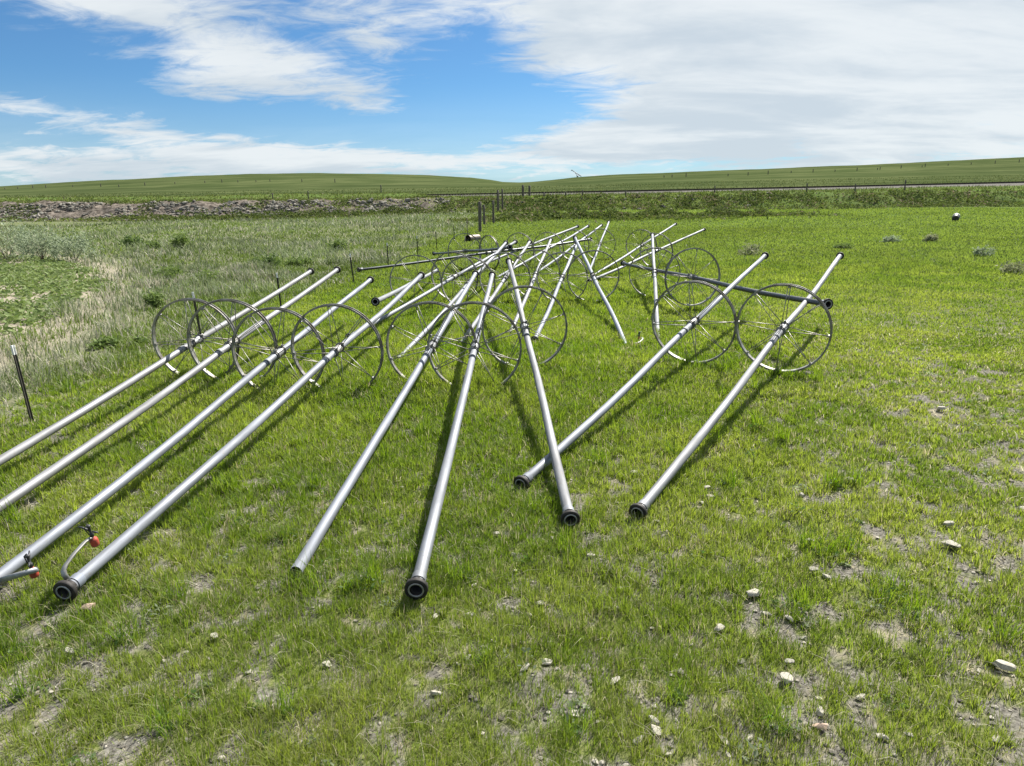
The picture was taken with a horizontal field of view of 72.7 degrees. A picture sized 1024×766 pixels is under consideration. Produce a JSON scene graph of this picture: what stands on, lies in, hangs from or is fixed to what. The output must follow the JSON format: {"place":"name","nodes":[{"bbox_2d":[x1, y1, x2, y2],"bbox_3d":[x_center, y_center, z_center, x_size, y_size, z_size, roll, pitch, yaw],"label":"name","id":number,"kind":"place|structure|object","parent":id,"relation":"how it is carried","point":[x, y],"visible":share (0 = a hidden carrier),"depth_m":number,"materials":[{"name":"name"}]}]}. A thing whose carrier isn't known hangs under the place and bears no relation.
{"place":"outdoors","nodes":[
{"label":"outdoors","id":0,"kind":"place"},
{"bbox_2d":[0,208,491,416],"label":"dry grass","id":1,"kind":"structure","parent":0,"point":[212,290],"depth_m":27.77,"materials":[{"name":"plant"}]},
{"bbox_2d":[0,157,1023,765],"bbox_3d":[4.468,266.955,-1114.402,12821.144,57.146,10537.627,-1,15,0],"label":"ground","id":2,"kind":"structure","parent":0,"point":[956,171],"depth_m":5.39,"materials":[{"name":"green plant"}]},
{"bbox_2d":[0,213,41,260],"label":"willow shrub","id":3,"kind":"object","parent":2,"relation":"on","point":[7,240],"visible":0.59,"depth_m":39.44,"materials":[{"name":"green plant"}]},
{"bbox_2d":[10,345,33,420],"bbox_3d":[-6.559,0.220,9.382,0.140,1.485,0.057,0,15,4],"label":"fence post","id":4,"kind":"object","parent":2,"relation":"on","point":[20,376],"visible":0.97,"depth_m":9.32,"materials":[{"name":"metal"}]},
{"bbox_2d":[2,220,67,258],"bbox_3d":[-25.733,-7.786,38.175,3.380,2.300,3.150,6,16,26],"label":"willow shrub","id":5,"kind":"object","parent":2,"relation":"on","point":[39,239],"visible":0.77,"depth_m":37.84,"materials":[{"name":"green plant"}]},
{"bbox_2d":[0,252,116,341],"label":"crop leaves","id":6,"kind":"object","parent":2,"relation":"on","point":[13,278],"visible":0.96,"depth_m":25.22,"materials":[{"name":"green plant"}]},
{"bbox_2d":[64,647,73,654],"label":"field stone","id":7,"kind":"object","parent":2,"relation":"on","point":[68,650],"visible":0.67,"depth_m":4.57,"materials":[{"name":"grey stone"}]},
{"bbox_2d":[43,223,104,261],"bbox_3d":[-23.617,-7.488,37.391,3.444,2.080,2.968,-1,15,0],"label":"willow shrub","id":8,"kind":"object","parent":2,"relation":"on","point":[82,246],"visible":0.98,"depth_m":37.25,"materials":[{"name":"green plant"}]},
{"bbox_2d":[79,603,95,609],"bbox_3d":[-3.103,1.637,5.069,0.117,0.060,0.056,-2,15,-4],"label":"field stone","id":9,"kind":"object","parent":2,"relation":"on","point":[87,605],"visible":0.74,"depth_m":5.06,"materials":[{"name":"beige stone"}]},
{"bbox_2d":[87,334,124,350],"bbox_3d":[-8.511,-0.853,14.513,0.651,0.356,0.791,-14,20,-41],"label":"sagebrush","id":10,"kind":"object","parent":2,"relation":"on","point":[98,343],"visible":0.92,"depth_m":14.44,"materials":[{"name":"green plant"}]},
{"bbox_2d":[115,234,146,246],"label":"sagebrush","id":11,"kind":"object","parent":2,"relation":"on","point":[129,240],"visible":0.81,"depth_m":48.53,"materials":[{"name":"green plant"}]},
{"bbox_2d":[128,335,148,346],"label":"sagebrush","id":12,"kind":"object","parent":2,"relation":"on","point":[142,338],"visible":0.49,"depth_m":14.58,"materials":[{"name":"green plant"}]},
{"bbox_2d":[140,240,161,248],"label":"sagebrush","id":13,"kind":"object","parent":2,"relation":"on","point":[155,243],"visible":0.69,"depth_m":45.71,"materials":[{"name":"green plant"}]},
{"bbox_2d":[139,283,166,308],"bbox_3d":[-10.326,-2.472,20.064,0.692,0.753,0.806,8,17,32],"label":"sagebrush","id":14,"kind":"object","parent":2,"relation":"on","point":[153,299],"visible":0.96,"depth_m":19.95,"materials":[{"name":"green plant"}]},
{"bbox_2d":[0,268,313,465],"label":"irrigation pipe","id":15,"kind":"object","parent":2,"relation":"on","point":[18,449],"visible":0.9,"depth_m":11.07,"materials":[{"name":"metal"}]},
{"bbox_2d":[152,261,186,280],"bbox_3d":[-13.501,-4.344,27.255,1.271,0.798,1.219,4,16,19],"label":"sagebrush","id":16,"kind":"object","parent":2,"relation":"on","point":[173,271],"visible":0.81,"depth_m":27.13,"materials":[{"name":"green plant"}]},
{"bbox_2d":[0,266,340,511],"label":"irrigation pipe","id":17,"kind":"object","parent":2,"relation":"on","point":[26,488],"visible":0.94,"depth_m":9.61,"materials":[{"name":"metal"}]},
{"bbox_2d":[168,229,196,248],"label":"sagebrush","id":18,"kind":"object","parent":2,"relation":"on","point":[181,239],"visible":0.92,"depth_m":46.20,"materials":[{"name":"green plant"}]},
{"bbox_2d":[0,276,373,583],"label":"irrigation pipe","id":19,"kind":"object","parent":2,"relation":"on","point":[10,568],"visible":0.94,"depth_m":7.73,"materials":[{"name":"metal"}]},
{"bbox_2d":[191,292,201,333],"bbox_3d":[-6.725,-1.211,14.936,0.135,1.485,0.057,1,15,6],"label":"fence post","id":20,"kind":"object","parent":2,"relation":"on","point":[197,317],"visible":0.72,"depth_m":14.86,"materials":[{"name":"metal"}]},
{"bbox_2d":[184,267,222,281],"bbox_3d":[-11.602,-4.053,26.278,1.118,0.679,1.375,-1,15,0],"label":"sagebrush","id":21,"kind":"object","parent":2,"relation":"on","point":[208,271],"visible":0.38,"depth_m":26.31,"materials":[{"name":"green plant"}]},
{"bbox_2d":[53,272,424,601],"bbox_3d":[-2.724,-0.499,10.771,1.458,1.458,12.062,1,20,6],"label":"irrigation pipe","id":22,"kind":"object","parent":2,"relation":"on","point":[73,583],"visible":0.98,"depth_m":7.16,"materials":[{"name":"metal"}]},
{"bbox_2d":[245,254,267,263],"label":"sagebrush","id":23,"kind":"object","parent":2,"relation":"on","point":[255,259],"visible":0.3,"depth_m":31.16,"materials":[{"name":"green plant"}]},
{"bbox_2d":[260,249,281,265],"bbox_3d":[-11.003,-5.693,31.675,1.017,1.081,1.355,-7,16,-20],"label":"sagebrush","id":24,"kind":"object","parent":2,"relation":"on","point":[271,259],"visible":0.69,"depth_m":31.37,"materials":[{"name":"green plant"}]},
{"bbox_2d":[276,273,281,305],"bbox_3d":[-6.184,-2.188,18.563,0.050,1.484,0.054,-9,17,-22],"label":"fence post","id":25,"kind":"object","parent":2,"relation":"on","point":[278,288],"visible":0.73,"depth_m":18.46,"materials":[{"name":"metal"}]},
{"bbox_2d":[284,255,314,265],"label":"sagebrush","id":26,"kind":"object","parent":2,"relation":"on","point":[295,261],"visible":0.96,"depth_m":32.71,"materials":[{"name":"green plant"}]},
{"bbox_2d":[322,660,331,667],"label":"field stone","id":27,"kind":"object","parent":2,"relation":"on","point":[328,664],"visible":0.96,"depth_m":4.43,"materials":[{"name":"beige stone"}]},
{"bbox_2d":[326,237,349,249],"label":"sagebrush","id":28,"kind":"object","parent":2,"relation":"on","point":[338,243],"visible":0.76,"depth_m":42.49,"materials":[{"name":"green plant"}]},
{"bbox_2d":[349,254,353,280],"bbox_3d":[-5.765,-3.930,25.182,0.050,1.485,0.054,-11,17,-21],"label":"fence post","id":29,"kind":"object","parent":2,"relation":"on","point":[351,267],"visible":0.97,"depth_m":25.13,"materials":[{"name":"metal"}]},
{"bbox_2d":[290,270,478,576],"bbox_3d":[-1.281,-0.575,11.057,1.458,1.458,12.006,0,20,4],"label":"irrigation pipe","id":30,"kind":"object","parent":2,"relation":"on","point":[320,530],"visible":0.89,"depth_m":8.26,"materials":[{"name":"metal"}]},
{"bbox_2d":[0,192,769,221],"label":"bank rubble","id":31,"kind":"object","parent":2,"relation":"on","point":[293,208],"visible":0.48,"depth_m":97.10,"materials":[{"name":"grey stone"}]},
{"bbox_2d":[371,255,440,305],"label":"irrigation pipe","id":32,"kind":"object","parent":2,"relation":"on","point":[375,301],"visible":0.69,"depth_m":19.44,"materials":[{"name":"metal"}]},
{"bbox_2d":[0,257,826,582],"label":"tall grass","id":33,"kind":"structure","parent":2,"relation":"on","point":[364,475],"depth_m":7.90,"materials":[{"name":"green plant"}]},
{"bbox_2d":[345,239,517,335],"bbox_3d":[-1.690,-3.088,20.261,1.458,1.457,12.062,4,22,17],"label":"irrigation pipe","id":34,"kind":"object","parent":2,"relation":"on","point":[455,276],"visible":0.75,"depth_m":20.03,"materials":[{"name":"metal"}]},
{"bbox_2d":[430,690,441,694],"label":"field stone","id":35,"kind":"object","parent":2,"relation":"on","point":[433,692],"visible":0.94,"depth_m":4.14,"materials":[{"name":"grey stone"}]},
{"bbox_2d":[394,240,507,358],"bbox_3d":[-1.163,-2.603,18.303,1.457,1.457,12.062,1,22,9],"label":"irrigation pipe","id":36,"kind":"object","parent":2,"relation":"on","point":[430,325],"visible":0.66,"depth_m":18.10,"materials":[{"name":"metal"}]},
{"bbox_2d":[404,271,521,599],"bbox_3d":[-0.580,-0.525,10.704,1.457,1.457,12.062,-1,20,1],"label":"irrigation pipe","id":37,"kind":"object","parent":2,"relation":"on","point":[416,586],"visible":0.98,"depth_m":7.53,"materials":[{"name":"metal"}]},
{"bbox_2d":[432,233,512,268],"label":"irrigation pipe","id":38,"kind":"object","parent":2,"relation":"on","point":[508,247],"visible":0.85,"depth_m":28.83,"materials":[{"name":"metal"}]},
{"bbox_2d":[465,234,480,241],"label":"culvert pipe","id":39,"kind":"object","parent":2,"relation":"on","point":[472,238],"visible":0.73,"depth_m":46.99,"materials":[{"name":"metal"}]},
{"bbox_2d":[357,235,591,271],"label":"irrigation pipe","id":40,"kind":"object","parent":2,"relation":"on","point":[433,260],"visible":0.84,"depth_m":28.99,"materials":[{"name":"metal"}]},
{"bbox_2d":[478,202,481,231],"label":"wooden post","id":41,"kind":"object","parent":2,"relation":"on","point":[479,218],"visible":0.88,"depth_m":55.00,"materials":[{"name":"grey wood"}]},
{"bbox_2d":[483,205,484,224],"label":"wooden post","id":42,"kind":"object","parent":2,"relation":"on","point":[484,214],"visible":0.81,"depth_m":64.80,"materials":[{"name":"grey wood"}]},
{"bbox_2d":[492,200,494,223],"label":"wooden post","id":43,"kind":"object","parent":2,"relation":"on","point":[493,218],"visible":0.87,"depth_m":65.97,"materials":[{"name":"grey wood"}]},
{"bbox_2d":[456,239,531,343],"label":"irrigation pipe","id":44,"kind":"object","parent":2,"relation":"on","point":[496,291],"visible":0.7,"depth_m":19.39,"materials":[{"name":"metal"}]},
{"bbox_2d":[497,190,498,211],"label":"wooden post","id":45,"kind":"object","parent":2,"relation":"on","point":[497,200],"visible":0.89,"depth_m":92.72,"materials":[{"name":"grey wood"}]},
{"bbox_2d":[501,189,503,209],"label":"wooden post","id":46,"kind":"object","parent":2,"relation":"on","point":[502,198],"visible":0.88,"depth_m":93.67,"materials":[{"name":"grey wood"}]},
{"bbox_2d":[437,225,578,279],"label":"irrigation pipe","id":47,"kind":"object","parent":2,"relation":"on","point":[517,251],"visible":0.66,"depth_m":30.58,"materials":[{"name":"metal"}]},
{"bbox_2d":[0,174,1023,224],"bbox_3d":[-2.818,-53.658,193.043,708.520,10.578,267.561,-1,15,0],"label":"bank undergrowth","id":48,"kind":"object","parent":2,"relation":"on","point":[508,214],"visible":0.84,"depth_m":96.10,"materials":[{"name":"green plant"}]},
{"bbox_2d":[0,335,1023,765],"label":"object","id":49,"kind":"structure","parent":2,"relation":"on","point":[832,751],"depth_m":4.41,"materials":[{"name":"grey stone"}]},
{"bbox_2d":[520,663,528,671],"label":"field stone","id":50,"kind":"object","parent":2,"relation":"on","point":[526,667],"visible":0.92,"depth_m":4.34,"materials":[{"name":"grey stone"}]},
{"bbox_2d":[482,258,579,527],"bbox_3d":[0.219,-0.920,11.791,1.458,1.458,12.062,-2,21,-2],"label":"irrigation pipe","id":51,"kind":"object","parent":2,"relation":"on","point":[568,511],"visible":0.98,"depth_m":9.64,"materials":[{"name":"metal"}]},
{"bbox_2d":[508,237,559,332],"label":"irrigation pipe","id":52,"kind":"object","parent":2,"relation":"on","point":[534,275],"visible":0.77,"depth_m":20.36,"materials":[{"name":"metal"}]},
{"bbox_2d":[498,224,589,277],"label":"irrigation pipe","id":53,"kind":"object","parent":2,"relation":"on","point":[541,252],"visible":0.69,"depth_m":30.61,"materials":[{"name":"metal"}]},
{"bbox_2d":[542,658,551,664],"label":"field stone","id":54,"kind":"object","parent":2,"relation":"on","point":[547,662],"visible":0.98,"depth_m":4.41,"materials":[{"name":"grey stone"}]},
{"bbox_2d":[531,241,587,340],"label":"irrigation pipe","id":55,"kind":"object","parent":2,"relation":"on","point":[555,292],"visible":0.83,"depth_m":19.52,"materials":[{"name":"metal"}]},
{"bbox_2d":[539,224,602,271],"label":"irrigation pipe","id":56,"kind":"object","parent":2,"relation":"on","point":[567,250],"visible":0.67,"depth_m":32.50,"materials":[{"name":"metal"}]},
{"bbox_2d":[568,709,578,716],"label":"field stone","id":57,"kind":"object","parent":2,"relation":"on","point":[569,713],"visible":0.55,"depth_m":3.96,"materials":[{"name":"grey stone"}]},
{"bbox_2d":[584,220,615,267],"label":"irrigation pipe","id":58,"kind":"object","parent":2,"relation":"on","point":[599,244],"visible":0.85,"depth_m":32.41,"materials":[{"name":"metal"}]},
{"bbox_2d":[567,235,643,345],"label":"irrigation pipe","id":59,"kind":"object","parent":2,"relation":"on","point":[593,277],"visible":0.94,"depth_m":19.17,"materials":[{"name":"metal"}]},
{"bbox_2d":[595,222,676,273],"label":"irrigation pipe","id":60,"kind":"object","parent":2,"relation":"on","point":[636,248],"visible":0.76,"depth_m":31.61,"materials":[{"name":"metal"}]},
{"bbox_2d":[633,735,644,744],"bbox_3d":[0.688,1.934,3.770,0.085,0.024,0.039,-23,40,-28],"label":"field stone","id":61,"kind":"object","parent":2,"relation":"on","point":[637,742],"visible":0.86,"depth_m":3.76,"materials":[{"name":"grey stone"}]},
{"bbox_2d":[513,252,768,489],"bbox_3d":[3.079,-1.016,11.867,1.458,1.458,12.062,8,24,29],"label":"irrigation pipe","id":62,"kind":"object","parent":2,"relation":"on","point":[530,475],"visible":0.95,"depth_m":10.85,"materials":[{"name":"metal"}]},
{"bbox_2d":[588,228,705,281],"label":"irrigation pipe","id":63,"kind":"object","parent":2,"relation":"on","point":[650,253],"visible":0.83,"depth_m":28.74,"materials":[{"name":"metal"}]},
{"bbox_2d":[648,715,659,725],"bbox_3d":[0.793,1.891,3.894,0.078,0.028,0.047,22,25,36],"label":"field stone","id":64,"kind":"object","parent":2,"relation":"on","point":[654,718],"visible":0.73,"depth_m":3.89,"materials":[{"name":"grey stone"}]},
{"bbox_2d":[629,232,680,337],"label":"irrigation pipe","id":65,"kind":"object","parent":2,"relation":"on","point":[654,270],"visible":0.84,"depth_m":19.89,"materials":[{"name":"metal"}]},
{"bbox_2d":[651,724,661,735],"bbox_3d":[0.791,1.905,3.816,0.059,0.024,0.076,5,25,-23],"label":"field stone","id":66,"kind":"object","parent":2,"relation":"on","point":[658,731],"visible":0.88,"depth_m":3.80,"materials":[{"name":"beige stone"}]},
{"bbox_2d":[714,623,724,630],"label":"field stone","id":67,"kind":"object","parent":2,"relation":"on","point":[719,626],"visible":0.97,"depth_m":4.71,"materials":[{"name":"grey stone"}]},
{"bbox_2d":[419,181,1023,196],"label":"road","id":68,"kind":"structure","parent":2,"relation":"on","point":[834,187],"depth_m":143.50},
{"bbox_2d":[620,248,832,309],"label":"irrigation pipe","id":69,"kind":"object","parent":2,"relation":"on","point":[827,301],"visible":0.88,"depth_m":17.41,"materials":[{"name":"metal"}]},
{"bbox_2d":[629,252,843,519],"bbox_3d":[4.290,-0.849,11.048,1.458,1.458,12.062,8,24,31],"label":"irrigation pipe","id":70,"kind":"object","parent":2,"relation":"on","point":[644,503],"visible":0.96,"depth_m":9.99,"materials":[{"name":"metal"}]},
{"bbox_2d":[737,240,762,255],"bbox_3d":[11.707,-6.650,34.290,1.358,0.879,1.404,3,15,15],"label":"sagebrush","id":71,"kind":"object","parent":2,"relation":"on","point":[751,249],"visible":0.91,"depth_m":34.17,"materials":[{"name":"green plant"}]},
{"bbox_2d":[746,588,761,596],"bbox_3d":[1.775,1.536,5.102,0.119,0.040,0.072,-13,19,-37],"label":"field stone","id":72,"kind":"object","parent":2,"relation":"on","point":[751,592],"visible":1,"depth_m":5.08,"materials":[{"name":"grey stone"}]},
{"bbox_2d":[780,672,792,683],"bbox_3d":[1.665,1.788,4.215,0.075,0.036,0.090,6,16,24],"label":"field stone","id":73,"kind":"object","parent":2,"relation":"on","point":[786,675],"visible":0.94,"depth_m":4.21,"materials":[{"name":"grey stone"}]},
{"bbox_2d":[785,658,793,663],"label":"field stone","id":74,"kind":"object","parent":2,"relation":"on","point":[791,661],"visible":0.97,"depth_m":4.34,"materials":[{"name":"grey stone"}]},
{"bbox_2d":[812,723,827,729],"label":"field stone","id":75,"kind":"object","parent":2,"relation":"on","point":[821,725],"visible":0.96,"depth_m":3.82,"materials":[{"name":"brown stone"}]},
{"bbox_2d":[816,705,823,715],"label":"field stone","id":76,"kind":"object","parent":2,"relation":"on","point":[820,711],"visible":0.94,"depth_m":3.94,"materials":[{"name":"grey stone"}]},
{"bbox_2d":[831,240,854,248],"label":"sagebrush","id":77,"kind":"object","parent":2,"relation":"on","point":[843,245],"visible":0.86,"depth_m":36.98,"materials":[{"name":"green plant"}]},
{"bbox_2d":[856,693,864,699],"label":"field stone","id":78,"kind":"object","parent":2,"relation":"on","point":[861,695],"visible":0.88,"depth_m":4.04,"materials":[{"name":"grey stone"}]},
{"bbox_2d":[876,733,888,739],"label":"field stone","id":79,"kind":"object","parent":2,"relation":"on","point":[884,736],"visible":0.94,"depth_m":3.74,"materials":[{"name":"grey stone"}]},
{"bbox_2d":[879,234,901,242],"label":"sagebrush","id":80,"kind":"object","parent":2,"relation":"on","point":[888,238],"visible":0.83,"depth_m":40.98,"materials":[{"name":"green plant"}]},
{"bbox_2d":[922,233,942,241],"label":"sagebrush","id":81,"kind":"object","parent":2,"relation":"on","point":[929,237],"visible":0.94,"depth_m":41.22,"materials":[{"name":"green plant"}]},
{"bbox_2d":[936,406,945,409],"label":"field stone","id":82,"kind":"object","parent":2,"relation":"on","point":[940,407],"visible":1,"depth_m":9.34,"materials":[{"name":"grey stone"}]},
{"bbox_2d":[943,521,953,525],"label":"field stone","id":83,"kind":"object","parent":2,"relation":"on","point":[947,523],"visible":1,"depth_m":6.10,"materials":[{"name":"grey stone"}]},
{"bbox_2d":[941,539,960,547],"bbox_3d":[3.612,1.327,5.720,0.140,0.055,0.088,12,19,39],"label":"field stone","id":84,"kind":"object","parent":2,"relation":"on","point":[951,543],"visible":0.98,"depth_m":5.70,"materials":[{"name":"grey stone"}]},
{"bbox_2d":[952,213,959,220],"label":"steel drum","id":85,"kind":"object","parent":2,"relation":"on","point":[955,216],"visible":0.94,"depth_m":62.60,"materials":[{"name":"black metal"}]},
{"bbox_2d":[973,245,995,255],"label":"sagebrush","id":86,"kind":"object","parent":2,"relation":"on","point":[979,251],"visible":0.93,"depth_m":31.54,"materials":[{"name":"green plant"}]},
{"bbox_2d":[992,735,999,742],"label":"field stone","id":87,"kind":"object","parent":2,"relation":"on","point":[993,740],"visible":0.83,"depth_m":3.70,"materials":[{"name":"grey stone"}]},
{"bbox_2d":[992,659,1015,671],"bbox_3d":[3.034,1.738,4.289,0.126,0.058,0.078,11,19,39],"label":"field stone","id":88,"kind":"object","parent":2,"relation":"on","point":[1003,665],"visible":1,"depth_m":4.27,"materials":[{"name":"grey stone"}]},
{"bbox_2d":[996,258,1023,274],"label":"sagebrush","id":89,"kind":"object","parent":2,"relation":"on","point":[1007,267],"visible":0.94,"depth_m":24.91,"materials":[{"name":"green plant"}]},
{"bbox_2d":[0,0,1023,185],"label":"sky","id":90,"kind":"structure","parent":0,"point":[91,90],"materials":[{"name":"blue"}]}
]}

